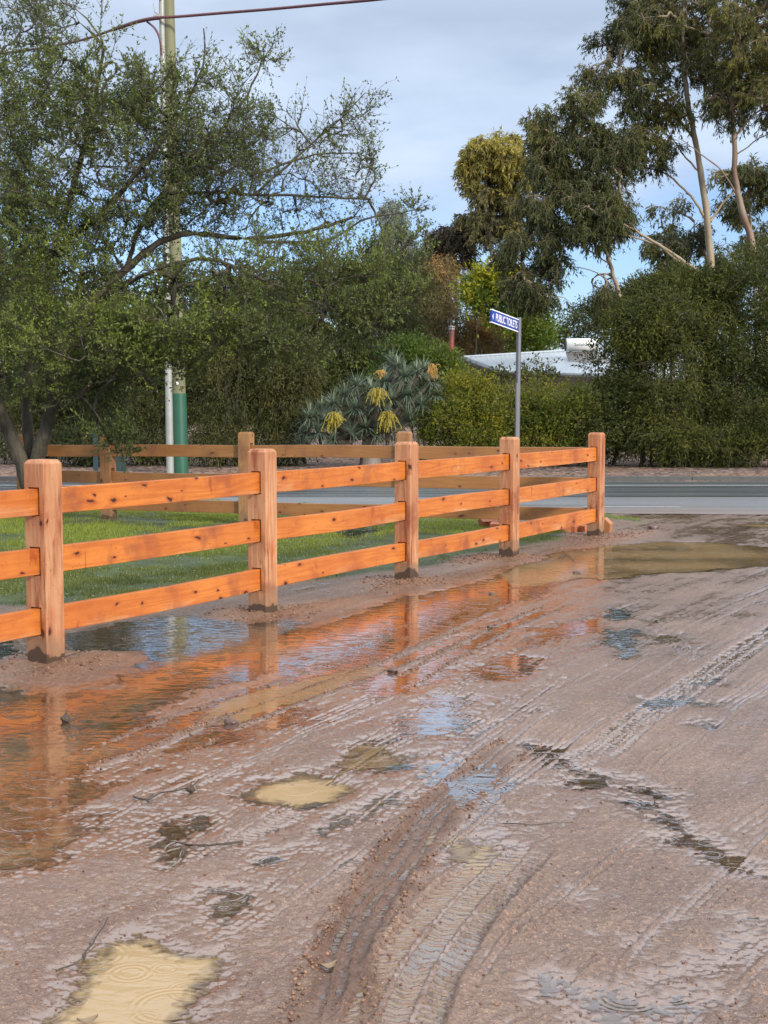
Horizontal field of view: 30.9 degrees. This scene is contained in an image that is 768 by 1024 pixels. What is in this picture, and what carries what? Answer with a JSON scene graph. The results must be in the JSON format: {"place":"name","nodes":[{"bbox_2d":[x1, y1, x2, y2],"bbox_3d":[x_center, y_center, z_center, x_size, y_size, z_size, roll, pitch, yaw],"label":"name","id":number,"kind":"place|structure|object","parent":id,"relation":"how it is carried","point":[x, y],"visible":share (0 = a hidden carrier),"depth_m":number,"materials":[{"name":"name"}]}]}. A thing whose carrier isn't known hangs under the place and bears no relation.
{"place":"outdoors","nodes":[
{"label":"outdoors","id":0,"kind":"place"},
{"bbox_2d":[116,456,121,471],"bbox_3d":[-5.384,-0.985,28.208,0.120,0.547,0.090,0,4,0],"label":"marker post","id":1,"kind":"object","parent":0,"point":[118,466],"visible":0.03,"depth_m":28.18,"materials":[{"name":"teal plastic"}]},
{"bbox_2d":[122,456,125,471],"bbox_3d":[-5.337,-0.978,28.409,0.120,0.502,0.090,0,4,0],"label":"marker post","id":2,"kind":"object","parent":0,"point":[123,467],"visible":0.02,"depth_m":28.38,"materials":[{"name":"teal plastic"}]},
{"bbox_2d":[0,540,420,595],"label":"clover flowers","id":3,"kind":"object","parent":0,"point":[229,568],"visible":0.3,"depth_m":12.93,"materials":[{"name":"white plant"}]},
{"bbox_2d":[0,392,767,1023],"bbox_3d":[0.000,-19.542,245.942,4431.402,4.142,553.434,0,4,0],"label":"ground","id":4,"kind":"structure","parent":0,"point":[598,704],"depth_m":5.02,"materials":[{"name":"brown soil"}]},
{"bbox_2d":[0,261,93,464],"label":"weeping shrub","id":5,"kind":"object","parent":4,"relation":"on","point":[35,414],"visible":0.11,"depth_m":33.42,"materials":[{"name":"green plant"}]},
{"bbox_2d":[0,236,151,425],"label":"background tree","id":6,"kind":"object","parent":4,"relation":"on","point":[86,288],"visible":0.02,"depth_m":41.67,"materials":[{"name":"green plant"}]},
{"bbox_2d":[55,917,107,971],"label":"twig","id":7,"kind":"object","parent":4,"relation":"on","point":[85,950],"visible":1,"depth_m":3.83,"materials":[{"name":"wood"}]},
{"bbox_2d":[35,322,147,467],"bbox_3d":[-6.902,-2.744,33.019,2.730,3.984,3.673,0,4,0],"label":"weeping shrub","id":8,"kind":"object","parent":4,"relation":"on","point":[70,437],"visible":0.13,"depth_m":32.19,"materials":[{"name":"green plant"}]},
{"bbox_2d":[93,433,98,470],"bbox_3d":[-5.938,-1.185,28.594,0.120,0.885,0.090,0,4,0],"label":"marker post","id":9,"kind":"object","parent":4,"relation":"on","point":[95,464],"visible":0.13,"depth_m":28.57,"materials":[{"name":"teal plastic"}]},
{"bbox_2d":[78,810,118,820],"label":"twig","id":10,"kind":"object","parent":4,"relation":"on","point":[94,815],"visible":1,"depth_m":5.09,"materials":[{"name":"brown wood"}]},
{"bbox_2d":[110,294,201,465],"bbox_3d":[-5.484,-3.188,33.350,2.910,4.758,3.683,0,4,0],"label":"weeping shrub","id":11,"kind":"object","parent":4,"relation":"on","point":[154,425],"visible":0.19,"depth_m":32.70,"materials":[{"name":"green plant"}]},
{"bbox_2d":[153,0,173,472],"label":"steel post","id":12,"kind":"object","parent":4,"relation":"on","point":[169,427],"visible":0.46,"depth_m":29.11,"materials":[{"name":"metal"}]},
{"bbox_2d":[133,780,198,801],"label":"twig","id":13,"kind":"object","parent":4,"relation":"on","point":[148,798],"visible":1,"depth_m":5.35,"materials":[{"name":"wood"}]},
{"bbox_2d":[164,0,188,472],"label":"power pole","id":14,"kind":"object","parent":4,"relation":"on","point":[180,435],"visible":0.45,"depth_m":29.15,"materials":[{"name":"wood"}]},
{"bbox_2d":[0,0,381,53],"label":"overhead cable","id":15,"kind":"object","parent":14,"relation":"attached to","point":[147,19],"visible":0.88,"depth_m":27.95,"materials":[{"name":"black rubber"}]},
{"bbox_2d":[146,21,162,55],"bbox_3d":[-4.745,-9.763,28.597,0.422,0.752,0.114,3,5,32],"label":"service lead","id":16,"kind":"object","parent":15,"relation":"hanging from","point":[153,26],"visible":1,"depth_m":28.50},
{"bbox_2d":[186,782,194,792],"bbox_3d":[-0.757,1.075,5.428,0.038,0.047,0.027,0,4,0],"label":"gum nut","id":17,"kind":"object","parent":4,"relation":"on","point":[190,789],"visible":1,"depth_m":5.42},
{"bbox_2d":[160,292,274,467],"bbox_3d":[-3.789,-3.168,32.928,2.852,4.700,3.452,0,4,0],"label":"weeping shrub","id":18,"kind":"object","parent":4,"relation":"on","point":[202,409],"visible":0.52,"depth_m":32.48,"materials":[{"name":"green plant"}]},
{"bbox_2d":[0,0,440,488],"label":"spreading tree","id":19,"kind":"object","parent":4,"relation":"on","point":[146,330],"visible":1,"depth_m":17.34,"materials":[{"name":"green plant"}]},
{"bbox_2d":[183,251,357,441],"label":"background tree","id":20,"kind":"object","parent":4,"relation":"on","point":[189,299],"visible":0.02,"depth_m":43.45,"materials":[{"name":"green plant"}]},
{"bbox_2d":[232,294,336,466],"bbox_3d":[-2.289,-3.193,33.434,2.743,4.648,3.368,2,5,26],"label":"weeping shrub","id":21,"kind":"object","parent":4,"relation":"on","point":[287,390],"visible":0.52,"depth_m":32.76,"materials":[{"name":"green plant"}]},
{"bbox_2d":[0,432,604,663],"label":"post and rail fence","id":22,"kind":"object","parent":4,"relation":"on","point":[43,500],"visible":0.95,"depth_m":9.92,"materials":[{"name":"brown wood"}]},
{"bbox_2d":[16,431,591,521],"bbox_3d":[-1.265,-0.229,17.105,7.704,1.550,0.255,2,5,21],"label":"post and rail fence","id":23,"kind":"object","parent":4,"relation":"on","point":[107,473],"visible":0.4,"depth_m":16.98,"materials":[{"name":"brown wood"}]},
{"bbox_2d":[0,490,643,605],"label":"lawn grass","id":24,"kind":"structure","parent":4,"relation":"on","point":[182,516],"depth_m":15.01,"materials":[{"name":"green plant"}]},
{"bbox_2d":[319,960,336,967],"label":"fallen leaf","id":25,"kind":"object","parent":4,"relation":"on","point":[330,964],"visible":1,"depth_m":3.74,"materials":[{"name":"beige plant"}]},
{"bbox_2d":[276,312,387,444],"bbox_3d":[-1.464,-3.750,40.320,3.121,4.346,4.006,3,5,30],"label":"background tree","id":26,"kind":"object","parent":4,"relation":"on","point":[342,372],"visible":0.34,"depth_m":39.82,"materials":[{"name":"green plant"}]},
{"bbox_2d":[278,347,446,464],"bbox_3d":[-0.364,-2.432,32.044,4.262,2.856,2.174,0,4,0],"label":"dragon tree","id":27,"kind":"object","parent":4,"relation":"on","point":[370,426],"visible":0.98,"depth_m":31.81,"materials":[{"name":"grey plant"}]},
{"bbox_2d":[302,242,443,445],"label":"olive tree","id":28,"kind":"object","parent":4,"relation":"on","point":[412,323],"visible":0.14,"depth_m":43.55,"materials":[{"name":"green plant"}]},
{"bbox_2d":[2,339,754,425],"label":"distant bushland","id":29,"kind":"structure","parent":4,"relation":"on","point":[256,399],"depth_m":87.47,"materials":[{"name":"green plant"}]},
{"bbox_2d":[0,517,767,1023],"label":"puddle water","id":30,"kind":"structure","parent":4,"relation":"on","point":[138,983],"depth_m":7.49,"materials":[{"name":"brown liquid"}]},
{"bbox_2d":[60,710,70,721],"bbox_3d":[-1.525,0.979,6.647,0.052,0.064,0.037,0,4,0],"label":"gum nut","id":31,"kind":"object","parent":30,"relation":"on","point":[65,718],"visible":1,"depth_m":6.64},
{"bbox_2d":[77,1014,97,1022],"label":"fallen leaf","id":32,"kind":"object","parent":30,"relation":"on","point":[89,1019],"visible":1,"depth_m":3.41,"materials":[{"name":"beige plant"}]},
{"bbox_2d":[164,839,242,866],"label":"twig","id":33,"kind":"object","parent":30,"relation":"on","point":[205,845],"visible":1,"depth_m":4.75,"materials":[{"name":"brown wood"}]},
{"bbox_2d":[153,841,184,868],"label":"twig","id":34,"kind":"object","parent":33,"relation":"on","point":[168,851],"visible":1,"depth_m":4.65,"materials":[{"name":"beige wood"}]},
{"bbox_2d":[224,718,237,723],"bbox_3d":[-0.731,1.002,6.631,0.070,0.040,0.054,1,5,14],"label":"rock","id":35,"kind":"object","parent":30,"relation":"on","point":[229,721],"visible":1,"depth_m":6.61,"materials":[{"name":"grey stone"}]},
{"bbox_2d":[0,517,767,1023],"bbox_3d":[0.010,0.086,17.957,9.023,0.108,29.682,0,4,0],"label":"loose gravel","id":36,"kind":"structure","parent":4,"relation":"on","point":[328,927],"depth_m":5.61,"materials":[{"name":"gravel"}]},
{"bbox_2d":[0,476,767,480],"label":"road kerb","id":37,"kind":"structure","parent":4,"relation":"on","point":[630,478],"depth_m":27.04,"materials":[{"name":"concrete"}]},
{"bbox_2d":[388,667,397,672],"bbox_3d":[0.051,0.900,7.888,0.056,0.039,0.056,-3,5,-34],"label":"rock","id":38,"kind":"object","parent":4,"relation":"on","point":[392,669],"visible":1,"depth_m":7.87,"materials":[{"name":"grey stone"}]},
{"bbox_2d":[369,196,425,274],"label":"gum tree","id":39,"kind":"object","parent":4,"relation":"on","point":[391,205],"visible":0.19,"depth_m":73.49,"materials":[{"name":"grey plant"}]},
{"bbox_2d":[355,325,478,459],"bbox_3d":[0.927,-3.074,35.669,3.262,3.680,2.355,2,5,20],"label":"conifer shrub","id":40,"kind":"object","parent":4,"relation":"on","point":[412,348],"visible":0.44,"depth_m":35.19,"materials":[{"name":"green plant"}]},
{"bbox_2d":[393,246,477,437],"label":"rusty tree","id":41,"kind":"object","parent":4,"relation":"on","point":[449,314],"visible":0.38,"depth_m":58.37,"materials":[{"name":"brown plant"}]},
{"bbox_2d":[412,212,483,324],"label":"gum tree","id":42,"kind":"object","parent":4,"relation":"on","point":[453,243],"visible":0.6,"depth_m":60.64,"materials":[{"name":"green plant"}]},
{"bbox_2d":[409,363,546,459],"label":"hedge shrub","id":43,"kind":"object","parent":4,"relation":"on","point":[467,411],"visible":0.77,"depth_m":31.69,"materials":[{"name":"green plant"}]},
{"bbox_2d":[447,310,515,426],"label":"rusty tree","id":44,"kind":"object","parent":4,"relation":"on","point":[488,344],"visible":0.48,"depth_m":58.95,"materials":[{"name":"green plant"}]},
{"bbox_2d":[478,519,498,526],"bbox_3d":[1.275,0.117,16.950,0.230,0.076,0.110,-2,33,-23],"label":"brick","id":45,"kind":"object","parent":4,"relation":"on","point":[483,522],"visible":0.56,"depth_m":16.89,"materials":[{"name":"red brick"}]},
{"bbox_2d":[449,124,541,416],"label":"gum tree","id":46,"kind":"object","parent":4,"relation":"on","point":[489,162],"visible":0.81,"depth_m":58.63,"materials":[{"name":"green plant"}]},
{"bbox_2d":[490,521,508,527],"bbox_3d":[1.395,0.166,16.704,0.230,0.076,0.110,1,16,17],"label":"brick","id":47,"kind":"object","parent":4,"relation":"on","point":[493,524],"visible":0.35,"depth_m":16.68,"materials":[{"name":"red brick"}]},
{"bbox_2d":[490,309,521,438],"bbox_3d":[1.553,-1.136,18.037,0.086,2.917,1.047,2,5,27],"label":"street sign","id":48,"kind":"object","parent":4,"relation":"on","point":[503,320],"visible":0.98,"depth_m":18.35,"materials":[{"name":"metal"}]},
{"bbox_2d":[447,258,568,419],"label":"wattle tree","id":49,"kind":"object","parent":4,"relation":"on","point":[479,290],"visible":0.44,"depth_m":55.42,"materials":[{"name":"green plant"}]},
{"bbox_2d":[503,822,573,825],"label":"twig","id":50,"kind":"object","parent":4,"relation":"on","point":[536,824],"visible":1,"depth_m":4.97,"materials":[{"name":"wood"}]},
{"bbox_2d":[476,367,611,466],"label":"hedge shrub","id":51,"kind":"object","parent":4,"relation":"on","point":[547,420],"visible":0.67,"depth_m":31.84,"materials":[{"name":"green plant"}]},
{"bbox_2d":[474,337,616,462],"bbox_3d":[3.998,-2.678,33.874,3.745,3.175,1.362,0,4,0],"label":"sapling","id":52,"kind":"object","parent":4,"relation":"on","point":[597,362],"visible":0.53,"depth_m":33.74,"materials":[{"name":"green plant"}]},
{"bbox_2d":[556,527,570,531],"bbox_3d":[2.155,0.200,16.464,0.230,0.076,0.110,-1,5,-11],"label":"brick","id":53,"kind":"object","parent":4,"relation":"on","point":[568,529],"visible":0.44,"depth_m":16.41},
{"bbox_2d":[448,326,686,443],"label":"house","id":54,"kind":"structure","parent":4,"relation":"on","point":[578,346],"depth_m":52.14,"materials":[{"name":"metal"}]},
{"bbox_2d":[485,81,655,457],"bbox_3d":[4.840,-6.213,36.629,4.379,9.864,3.068,0,4,0],"label":"gum tree","id":55,"kind":"object","parent":4,"relation":"on","point":[550,153],"visible":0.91,"depth_m":36.04,"materials":[{"name":"green plant"}]},
{"bbox_2d":[571,525,580,531],"bbox_3d":[2.261,0.200,16.524,0.110,0.076,0.230,2,5,27],"label":"brick","id":56,"kind":"object","parent":4,"relation":"on","point":[575,529],"visible":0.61,"depth_m":16.42,"materials":[{"name":"brick"}]},
{"bbox_2d":[579,525,586,531],"bbox_3d":[2.440,0.198,16.464,0.230,0.076,0.110,-2,5,-29],"label":"brick","id":57,"kind":"object","parent":4,"relation":"on","point":[582,528],"visible":0.44,"depth_m":16.40,"materials":[{"name":"orange brick"}]},
{"bbox_2d":[546,269,646,349],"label":"background tree","id":58,"kind":"object","parent":4,"relation":"on","point":[587,324],"visible":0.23,"depth_m":59.11,"materials":[{"name":"green plant"}]},
{"bbox_2d":[537,295,669,465],"bbox_3d":[5.136,-3.051,32.689,3.473,4.126,3.032,0,4,0],"label":"hedge shrub","id":59,"kind":"object","parent":4,"relation":"on","point":[603,404],"visible":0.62,"depth_m":32.08,"materials":[{"name":"green plant"}]},
{"bbox_2d":[604,517,612,532],"bbox_3d":[2.629,0.160,16.387,0.124,0.187,0.100,2,11,29],"label":"timber offcut","id":60,"kind":"object","parent":4,"relation":"on","point":[608,525],"visible":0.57,"depth_m":16.34,"materials":[{"name":"orange wood"}]},
{"bbox_2d":[647,523,658,528],"bbox_3d":[3.280,0.186,16.897,0.151,0.104,0.120,-3,5,-36],"label":"rock","id":61,"kind":"object","parent":4,"relation":"on","point":[653,526],"visible":0.87,"depth_m":16.86,"materials":[{"name":"grey stone"}]},
{"bbox_2d":[566,189,741,446],"bbox_3d":[6.982,-4.800,35.787,4.758,7.108,1.624,0,4,0],"label":"gum tree","id":62,"kind":"object","parent":4,"relation":"on","point":[615,225],"visible":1,"depth_m":35.43,"materials":[{"name":"green plant"}]},
{"bbox_2d":[599,272,724,467],"bbox_3d":[6.556,-3.164,32.577,3.190,4.837,3.287,0,4,0],"label":"hedge shrub","id":63,"kind":"object","parent":4,"relation":"on","point":[675,334],"visible":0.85,"depth_m":32.01,"materials":[{"name":"green plant"}]},
{"bbox_2d":[568,0,767,453],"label":"gum tree","id":64,"kind":"object","parent":4,"relation":"on","point":[635,27],"visible":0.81,"depth_m":36.93,"materials":[{"name":"green plant"}]},
{"bbox_2d":[604,251,732,462],"bbox_3d":[6.970,-3.752,33.995,3.149,5.299,3.142,0,4,0],"label":"hedge shrub","id":65,"kind":"object","parent":4,"relation":"on","point":[685,277],"visible":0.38,"depth_m":33.17,"materials":[{"name":"green plant"}]},
{"bbox_2d":[636,192,735,415],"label":"gum tree","id":66,"kind":"object","parent":4,"relation":"on","point":[675,243],"visible":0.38,"depth_m":45.09,"materials":[{"name":"green plant"}]},
{"bbox_2d":[669,385,767,468],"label":"hedge shrub","id":67,"kind":"object","parent":4,"relation":"on","point":[749,439],"visible":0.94,"depth_m":31.54,"materials":[{"name":"green plant"}]},
{"bbox_2d":[674,231,767,463],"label":"hedge shrub","id":68,"kind":"object","parent":4,"relation":"on","point":[741,279],"visible":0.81,"depth_m":32.35,"materials":[{"name":"green plant"}]},
{"bbox_2d":[680,0,767,355],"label":"gum tree","id":69,"kind":"object","parent":4,"relation":"on","point":[747,94],"visible":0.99,"depth_m":35.48,"materials":[{"name":"green plant"}]},
{"bbox_2d":[696,152,767,418],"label":"gum tree","id":70,"kind":"object","parent":4,"relation":"on","point":[750,176],"visible":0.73,"depth_m":43.19,"materials":[{"name":"green plant"}]},
{"bbox_2d":[0,481,767,514],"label":"road","id":71,"kind":"structure","parent":0,"point":[695,497],"depth_m":22.49,"materials":[{"name":"grey asphalt"}]},
{"bbox_2d":[0,0,767,391],"label":"sky","id":72,"kind":"structure","parent":0,"point":[464,69],"materials":[{"name":"blue"}]}
]}

